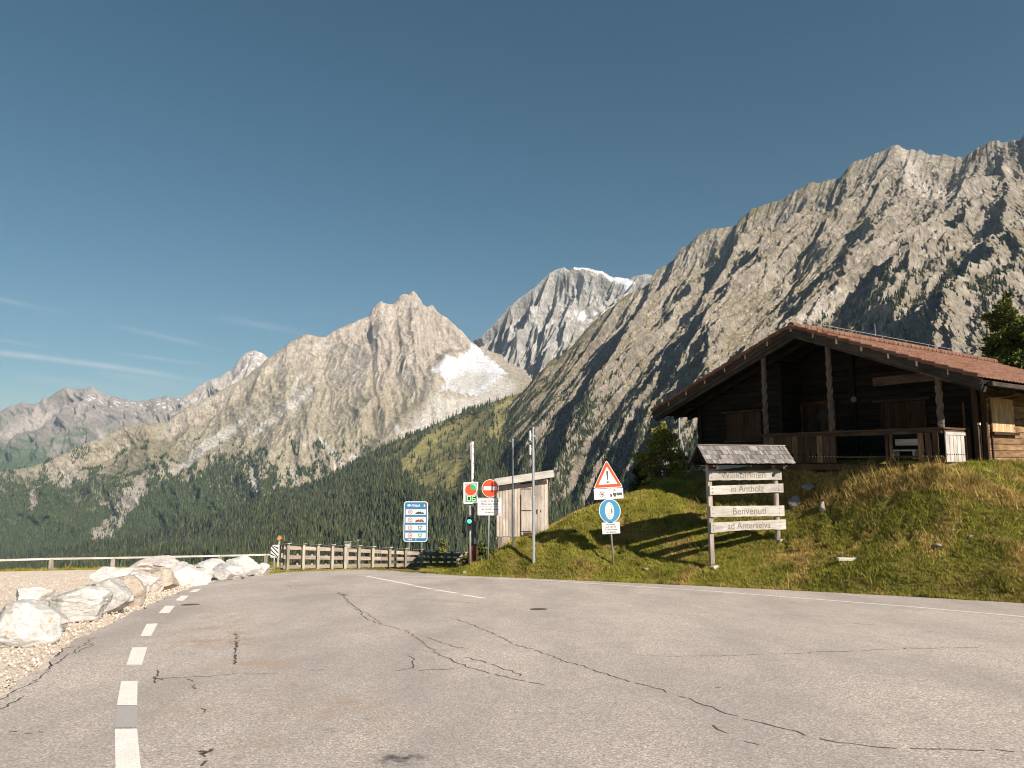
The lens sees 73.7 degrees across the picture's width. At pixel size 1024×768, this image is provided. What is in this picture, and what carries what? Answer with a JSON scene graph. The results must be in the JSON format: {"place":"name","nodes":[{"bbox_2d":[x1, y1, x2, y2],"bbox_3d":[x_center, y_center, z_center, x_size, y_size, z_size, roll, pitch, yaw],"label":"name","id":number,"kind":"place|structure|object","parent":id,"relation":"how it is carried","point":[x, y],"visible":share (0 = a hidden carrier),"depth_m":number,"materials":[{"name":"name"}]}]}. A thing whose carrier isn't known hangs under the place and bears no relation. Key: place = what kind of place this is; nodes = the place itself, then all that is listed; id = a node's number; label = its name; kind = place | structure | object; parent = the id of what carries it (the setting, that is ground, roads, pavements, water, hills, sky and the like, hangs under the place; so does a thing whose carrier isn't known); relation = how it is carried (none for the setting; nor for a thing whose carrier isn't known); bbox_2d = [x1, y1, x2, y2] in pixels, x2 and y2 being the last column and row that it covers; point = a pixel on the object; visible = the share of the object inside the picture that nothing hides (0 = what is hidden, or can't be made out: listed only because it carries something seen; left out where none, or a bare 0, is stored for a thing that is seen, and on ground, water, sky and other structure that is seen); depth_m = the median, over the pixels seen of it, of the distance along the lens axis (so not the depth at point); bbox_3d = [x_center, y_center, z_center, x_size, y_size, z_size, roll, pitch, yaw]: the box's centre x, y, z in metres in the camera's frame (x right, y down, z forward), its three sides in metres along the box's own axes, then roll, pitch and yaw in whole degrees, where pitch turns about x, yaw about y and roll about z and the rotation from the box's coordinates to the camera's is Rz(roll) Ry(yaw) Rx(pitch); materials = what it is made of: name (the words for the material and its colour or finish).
{"place":"outdoors","nodes":[
{"label":"outdoors","id":0,"kind":"place"},
{"bbox_2d":[0,387,180,471],"bbox_3d":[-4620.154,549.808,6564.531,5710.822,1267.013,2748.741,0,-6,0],"label":"mountain","id":1,"kind":"structure","parent":0,"point":[62,421],"depth_m":7120.94,"materials":[{"name":"grey stone"}]},
{"bbox_2d":[0,573,252,689],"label":"gravel","id":2,"kind":"structure","parent":0,"point":[8,682],"depth_m":12.35,"materials":[{"name":"beige gravel"}]},
{"bbox_2d":[170,350,267,417],"bbox_3d":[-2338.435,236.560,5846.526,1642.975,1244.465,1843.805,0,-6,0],"label":"mountain","id":3,"kind":"structure","parent":0,"point":[248,363],"depth_m":6380.50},
{"bbox_2d":[0,291,532,552],"bbox_3d":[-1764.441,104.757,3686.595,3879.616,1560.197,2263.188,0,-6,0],"label":"mountain","id":4,"kind":"structure","parent":0,"point":[403,364],"depth_m":3654.79,"materials":[{"name":"grey stone"}]},
{"bbox_2d":[11,392,566,564],"bbox_3d":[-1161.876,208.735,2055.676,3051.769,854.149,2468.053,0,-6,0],"label":"hills","id":5,"kind":"structure","parent":0,"point":[458,466],"depth_m":2482.48,"materials":[{"name":"green plant"}]},
{"bbox_2d":[0,570,1023,767],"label":"road","id":6,"kind":"structure","parent":0,"point":[359,701],"depth_m":7.65,"materials":[{"name":"grey asphalt"}]},
{"bbox_2d":[114,706,136,727],"bbox_3d":[-3.464,2.982,6.132,0.170,0.078,0.902,3,-7,-28],"label":"road marking","id":7,"kind":"object","parent":6,"relation":"on","point":[126,716],"visible":1,"depth_m":6.10,"materials":[{"name":"paint"}]},
{"bbox_2d":[213,568,233,579],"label":"boulder","id":8,"kind":"object","parent":6,"relation":"on","point":[222,574],"visible":0.99,"depth_m":24.70,"materials":[{"name":"grey stone"}]},
{"bbox_2d":[0,585,1013,765],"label":"road crack","id":9,"kind":"object","parent":6,"relation":"on","point":[210,750],"visible":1,"depth_m":7.91,"materials":[{"name":"grey asphalt"}]},
{"bbox_2d":[530,608,546,609],"bbox_3d":[0.585,4.949,14.975,0.380,0.028,0.380,0,-12,0],"label":"drain cover","id":10,"kind":"object","parent":6,"relation":"on","point":[538,609],"visible":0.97,"depth_m":14.91,"materials":[{"name":"metal"}]},
{"bbox_2d":[115,576,1023,767],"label":"road marking","id":11,"kind":"object","parent":6,"relation":"on","point":[127,754],"visible":1,"depth_m":6.92,"materials":[{"name":"paint"}]},
{"bbox_2d":[0,455,1023,696],"bbox_3d":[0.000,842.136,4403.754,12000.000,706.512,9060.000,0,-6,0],"label":"ground","id":12,"kind":"structure","parent":0,"point":[79,574],"depth_m":21.70,"materials":[{"name":"green plant"}]},
{"bbox_2d":[0,599,62,647],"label":"boulder","id":13,"kind":"object","parent":12,"relation":"on","point":[28,623],"visible":1,"depth_m":10.22,"materials":[{"name":"white stone"}]},
{"bbox_2d":[16,586,55,602],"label":"boulder","id":14,"kind":"object","parent":12,"relation":"on","point":[41,594],"visible":0.64,"depth_m":15.87,"materials":[{"name":"white stone"}]},
{"bbox_2d":[49,607,69,628],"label":"boulder","id":15,"kind":"object","parent":12,"relation":"on","point":[65,620],"visible":0.25,"depth_m":11.63,"materials":[{"name":"grey stone"}]},
{"bbox_2d":[44,585,112,622],"bbox_3d":[-8.345,4.250,13.073,1.211,0.769,0.843,1,-6,-9],"label":"boulder","id":16,"kind":"object","parent":12,"relation":"on","point":[89,603],"visible":0.71,"depth_m":12.85,"materials":[{"name":"white stone"}]},
{"bbox_2d":[88,566,138,582],"bbox_3d":[-12.991,6.348,22.437,1.376,0.711,1.412,1,-6,-10],"label":"boulder","id":17,"kind":"object","parent":12,"relation":"on","point":[101,574],"visible":0.62,"depth_m":22.19,"materials":[{"name":"white stone"}]},
{"bbox_2d":[94,577,134,614],"bbox_3d":[-8.512,4.501,14.439,1.048,0.798,0.757,1,-7,-8],"label":"boulder","id":18,"kind":"object","parent":12,"relation":"on","point":[123,597],"visible":0.57,"depth_m":14.29,"materials":[{"name":"grey stone"}]},
{"bbox_2d":[118,575,146,606],"bbox_3d":[-8.935,4.864,15.818,0.873,0.853,0.582,-1,-6,12],"label":"boulder","id":19,"kind":"object","parent":12,"relation":"on","point":[135,586],"visible":0.44,"depth_m":15.73,"materials":[{"name":"beige stone"}]},
{"bbox_2d":[0,554,270,568],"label":"guard rail","id":20,"kind":"object","parent":12,"relation":"on","point":[51,563],"visible":0.61,"depth_m":33.75,"materials":[{"name":"grey metal"}]},
{"bbox_2d":[133,574,148,588],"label":"boulder","id":21,"kind":"object","parent":12,"relation":"on","point":[144,580],"visible":0.2,"depth_m":17.47,"materials":[{"name":"white stone"}]},
{"bbox_2d":[128,570,164,593],"bbox_3d":[-10.548,5.724,19.574,0.934,0.819,1.002,1,-6,3],"label":"boulder","id":22,"kind":"object","parent":12,"relation":"on","point":[155,584],"visible":0.45,"depth_m":19.37,"materials":[{"name":"stone"}]},
{"bbox_2d":[129,555,179,572],"bbox_3d":[-13.598,7.160,26.214,2.102,1.004,1.640,-1,-6,-20],"label":"boulder","id":23,"kind":"object","parent":12,"relation":"on","point":[153,564],"visible":0.44,"depth_m":25.81,"materials":[{"name":"stone"}]},
{"bbox_2d":[151,569,179,589],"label":"boulder","id":24,"kind":"object","parent":12,"relation":"on","point":[168,579],"visible":0.63,"depth_m":20.29,"materials":[{"name":"beige stone"}]},
{"bbox_2d":[170,561,210,586],"bbox_3d":[-10.654,6.369,22.528,1.233,0.935,1.143,3,-6,10],"label":"boulder","id":25,"kind":"object","parent":12,"relation":"on","point":[185,573],"visible":0.7,"depth_m":22.33,"materials":[{"name":"white stone"}]},
{"bbox_2d":[199,568,213,578],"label":"boulder","id":26,"kind":"object","parent":12,"relation":"on","point":[210,572],"visible":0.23,"depth_m":24.06,"materials":[{"name":"white stone"}]},
{"bbox_2d":[194,558,225,568],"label":"boulder","id":27,"kind":"object","parent":12,"relation":"on","point":[211,563],"visible":0.41,"depth_m":27.20,"materials":[{"name":"white stone"}]},
{"bbox_2d":[212,563,245,578],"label":"boulder","id":28,"kind":"object","parent":12,"relation":"on","point":[237,571],"visible":0.64,"depth_m":25.21,"materials":[{"name":"white stone"}]},
{"bbox_2d":[226,554,260,576],"bbox_3d":[-10.562,7.234,26.801,0.885,1.026,1.108,-4,-7,32],"label":"boulder","id":29,"kind":"object","parent":12,"relation":"on","point":[249,564],"visible":0.62,"depth_m":26.74,"materials":[{"name":"white stone"}]},
{"bbox_2d":[253,563,269,575],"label":"boulder","id":30,"kind":"object","parent":12,"relation":"on","point":[263,569],"visible":0.61,"depth_m":27.53,"materials":[{"name":"white stone"}]},
{"bbox_2d":[271,545,277,569],"bbox_3d":[-11.056,8.216,31.754,0.340,1.466,0.089,0,-6,0],"label":"chevron marker","id":31,"kind":"object","parent":12,"relation":"on","point":[274,551],"visible":0.89,"depth_m":31.76,"materials":[{"name":"metal"}]},
{"bbox_2d":[277,536,281,566],"bbox_3d":[-11.743,8.595,34.396,0.174,1.869,0.180,0,-6,0],"label":"warning beacon","id":32,"kind":"object","parent":12,"relation":"on","point":[279,538],"visible":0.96,"depth_m":34.40,"materials":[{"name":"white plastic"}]},
{"bbox_2d":[344,541,351,563],"bbox_3d":[-8.375,8.610,34.739,0.340,1.160,0.300,0,-6,0],"label":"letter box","id":33,"kind":"object","parent":12,"relation":"on","point":[348,543],"visible":0.8,"depth_m":34.71,"materials":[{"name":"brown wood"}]},
{"bbox_2d":[279,543,466,569],"bbox_3d":[-6.545,8.637,33.564,9.347,2.156,0.808,3,-7,-27],"label":"wooden fence","id":34,"kind":"object","parent":12,"relation":"on","point":[353,557],"visible":0.82,"depth_m":32.91,"materials":[{"name":"brown wood"}]},
{"bbox_2d":[403,501,427,562],"bbox_3d":[-5.065,8.183,35.841,1.267,3.998,0.112,0,-6,0],"label":"border sign","id":35,"kind":"object","parent":12,"relation":"on","point":[415,521],"visible":1,"depth_m":35.89,"materials":[{"name":"metal"}]},
{"bbox_2d":[428,539,447,562],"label":"young conifer","id":36,"kind":"object","parent":12,"relation":"on","point":[442,543],"visible":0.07,"depth_m":42.96,"materials":[{"name":"green plant"}]},
{"bbox_2d":[463,482,477,565],"bbox_3d":[-1.728,5.970,28.402,0.612,3.759,0.298,0,-6,0],"label":"traffic light","id":37,"kind":"object","parent":12,"relation":"on","point":[470,493],"visible":0.99,"depth_m":28.54,"materials":[{"name":"metal"}]},
{"bbox_2d":[468,442,477,563],"bbox_3d":[-1.678,5.168,29.509,0.400,5.355,0.360,0,-6,0],"label":"boom barrier","id":38,"kind":"object","parent":12,"relation":"on","point":[474,547],"visible":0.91,"depth_m":29.38,"materials":[{"name":"white metal"}]},
{"bbox_2d":[461,541,494,562],"bbox_3d":[-1.486,8.960,35.308,2.141,1.657,2.130,5,-8,-36],"label":"young conifer","id":39,"kind":"object","parent":12,"relation":"on","point":[482,551],"visible":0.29,"depth_m":35.05,"materials":[{"name":"green plant"}]},
{"bbox_2d":[478,479,501,559],"bbox_3d":[-0.917,5.784,28.203,1.016,3.655,0.082,0,-6,0],"label":"no entry sign","id":40,"kind":"object","parent":12,"relation":"on","point":[488,506],"visible":1,"depth_m":28.27,"materials":[{"name":"metal"}]},
{"bbox_2d":[0,230,1023,569],"bbox_3d":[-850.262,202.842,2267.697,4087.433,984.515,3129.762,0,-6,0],"label":"forest","id":41,"kind":"object","parent":12,"relation":"on","point":[308,514],"visible":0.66,"depth_m":2015.04,"materials":[{"name":"green plant"}]},
{"bbox_2d":[0,454,1023,602],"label":"grass","id":42,"kind":"structure","parent":12,"relation":"on","point":[970,473],"depth_m":22.53,"materials":[{"name":"green plant"}]},
{"bbox_2d":[510,439,513,545],"bbox_3d":[-0.003,4.535,27.567,0.170,4.591,0.099,0,-6,0],"label":"metal pole","id":43,"kind":"object","parent":12,"relation":"on","point":[512,441],"visible":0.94,"depth_m":27.57,"materials":[{"name":"metal"}]},
{"bbox_2d":[492,470,553,548],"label":"plank shed","id":44,"kind":"structure","parent":12,"relation":"on","point":[523,509],"depth_m":28.75,"materials":[{"name":"grey wood"}]},
{"bbox_2d":[521,488,531,535],"bbox_3d":[0.626,5.379,28.758,0.517,1.972,0.041,0,-6,0],"label":"door","id":45,"kind":"structure","parent":44,"relation":"in","point":[526,493],"depth_m":28.75,"materials":[{"name":"brown wood"}]},
{"bbox_2d":[535,484,542,533],"bbox_3d":[1.130,5.300,28.755,0.318,2.129,0.066,0,-6,0],"label":"door","id":46,"kind":"structure","parent":44,"relation":"in","point":[539,511],"depth_m":28.76,"materials":[{"name":"brown wood"}]},
{"bbox_2d":[529,427,534,563],"bbox_3d":[0.796,4.435,26.572,0.240,5.543,0.169,0,-6,0],"label":"antenna pole","id":47,"kind":"object","parent":12,"relation":"on","point":[532,435],"visible":0.98,"depth_m":26.57,"materials":[{"name":"metal"}]},
{"bbox_2d":[594,461,623,565],"bbox_3d":[3.627,4.919,25.230,1.080,4.133,0.088,-3,-6,0],"label":"warning sign","id":48,"kind":"object","parent":12,"relation":"on","point":[609,510],"visible":1,"depth_m":25.27,"materials":[{"name":"metal"}]},
{"bbox_2d":[628,461,651,492],"bbox_3d":[6.696,5.228,35.091,1.805,2.841,1.852,0,-6,0],"label":"pine tree","id":49,"kind":"object","parent":12,"relation":"on","point":[638,478],"visible":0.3,"depth_m":34.83,"materials":[{"name":"green plant"}]},
{"bbox_2d":[631,421,696,483],"bbox_3d":[7.551,3.654,33.909,3.018,3.663,3.023,5,-8,-36],"label":"pine tree","id":50,"kind":"object","parent":12,"relation":"on","point":[663,440],"visible":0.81,"depth_m":33.64,"materials":[{"name":"green plant"}]},
{"bbox_2d":[709,565,718,569],"bbox_3d":[6.825,6.137,22.788,0.409,0.184,0.414,2,-7,-15],"label":"post footing","id":51,"kind":"object","parent":12,"relation":"on","point":[713,567],"visible":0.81,"depth_m":22.69,"materials":[{"name":"concrete"}]},
{"bbox_2d":[689,445,795,564],"bbox_3d":[7.988,4.322,23.512,3.486,4.437,1.220,2,-7,-15],"label":"welcome board","id":52,"kind":"object","parent":12,"relation":"on","point":[711,457],"visible":1,"depth_m":23.40,"materials":[{"name":"grey wood"}]},
{"bbox_2d":[788,495,800,507],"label":"stone","id":53,"kind":"object","parent":12,"relation":"on","point":[794,501],"visible":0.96,"depth_m":24.68,"materials":[{"name":"grey stone"}]},
{"bbox_2d":[802,483,813,490],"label":"stone","id":54,"kind":"object","parent":12,"relation":"on","point":[809,486],"visible":1,"depth_m":24.79,"materials":[{"name":"grey stone"}]},
{"bbox_2d":[819,501,824,511],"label":"stone","id":55,"kind":"object","parent":12,"relation":"on","point":[822,507],"visible":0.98,"depth_m":23.53,"materials":[{"name":"white stone"}]},
{"bbox_2d":[650,320,1023,471],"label":"log cabin","id":56,"kind":"object","parent":12,"relation":"on","point":[803,393],"visible":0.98,"depth_m":26.50,"materials":[{"name":"brown wood"}]},
{"bbox_2d":[678,418,680,448],"bbox_3d":[8.685,3.501,35.330,0.126,4.083,0.126,0,-6,0],"label":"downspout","id":57,"kind":"object","parent":56,"relation":"attached to","point":[679,431],"visible":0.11,"depth_m":35.43,"materials":[{"name":"metal"}]},
{"bbox_2d":[800,400,838,460],"bbox_3d":[12.728,1.993,28.336,0.120,2.548,1.581,4,-8,-33],"label":"door","id":58,"kind":"structure","parent":56,"relation":"in","point":[814,415],"depth_m":28.47,"materials":[{"name":"brown wood"}]},
{"bbox_2d":[893,439,918,458],"bbox_3d":[13.345,2.275,23.119,0.400,0.830,0.858,4,-8,-33],"label":"bench","id":59,"kind":"object","parent":56,"relation":"on","point":[901,442],"visible":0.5,"depth_m":23.25,"materials":[{"name":"grey wood"}]},
{"bbox_2d":[978,290,1023,457],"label":"pine tree","id":60,"kind":"object","parent":12,"relation":"on","point":[1006,325],"visible":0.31,"depth_m":52.40,"materials":[{"name":"green plant"}]},
{"bbox_2d":[1002,320,1023,438],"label":"pine tree","id":61,"kind":"object","parent":12,"relation":"on","point":[1018,355],"visible":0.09,"depth_m":50.77,"materials":[{"name":"green plant"}]},
{"bbox_2d":[0,0,1023,410],"label":"sky","id":62,"kind":"structure","parent":0,"point":[188,188],"materials":[{"name":"blue"}]},
{"bbox_2d":[472,267,652,378],"bbox_3d":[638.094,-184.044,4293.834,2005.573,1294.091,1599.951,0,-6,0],"label":"mountain","id":63,"kind":"structure","parent":0,"point":[545,321],"depth_m":4548.65,"materials":[{"name":"grey stone"}]},
{"bbox_2d":[502,135,1023,506],"bbox_3d":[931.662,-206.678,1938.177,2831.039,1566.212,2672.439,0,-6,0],"label":"mountain","id":64,"kind":"structure","parent":0,"point":[712,299],"depth_m":1971.05,"materials":[{"name":"grey stone"}]},
{"bbox_2d":[836,557,856,560],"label":"stone slab","id":65,"kind":"structure","parent":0,"point":[845,559],"depth_m":20.24,"materials":[{"name":"stone"}]}
]}

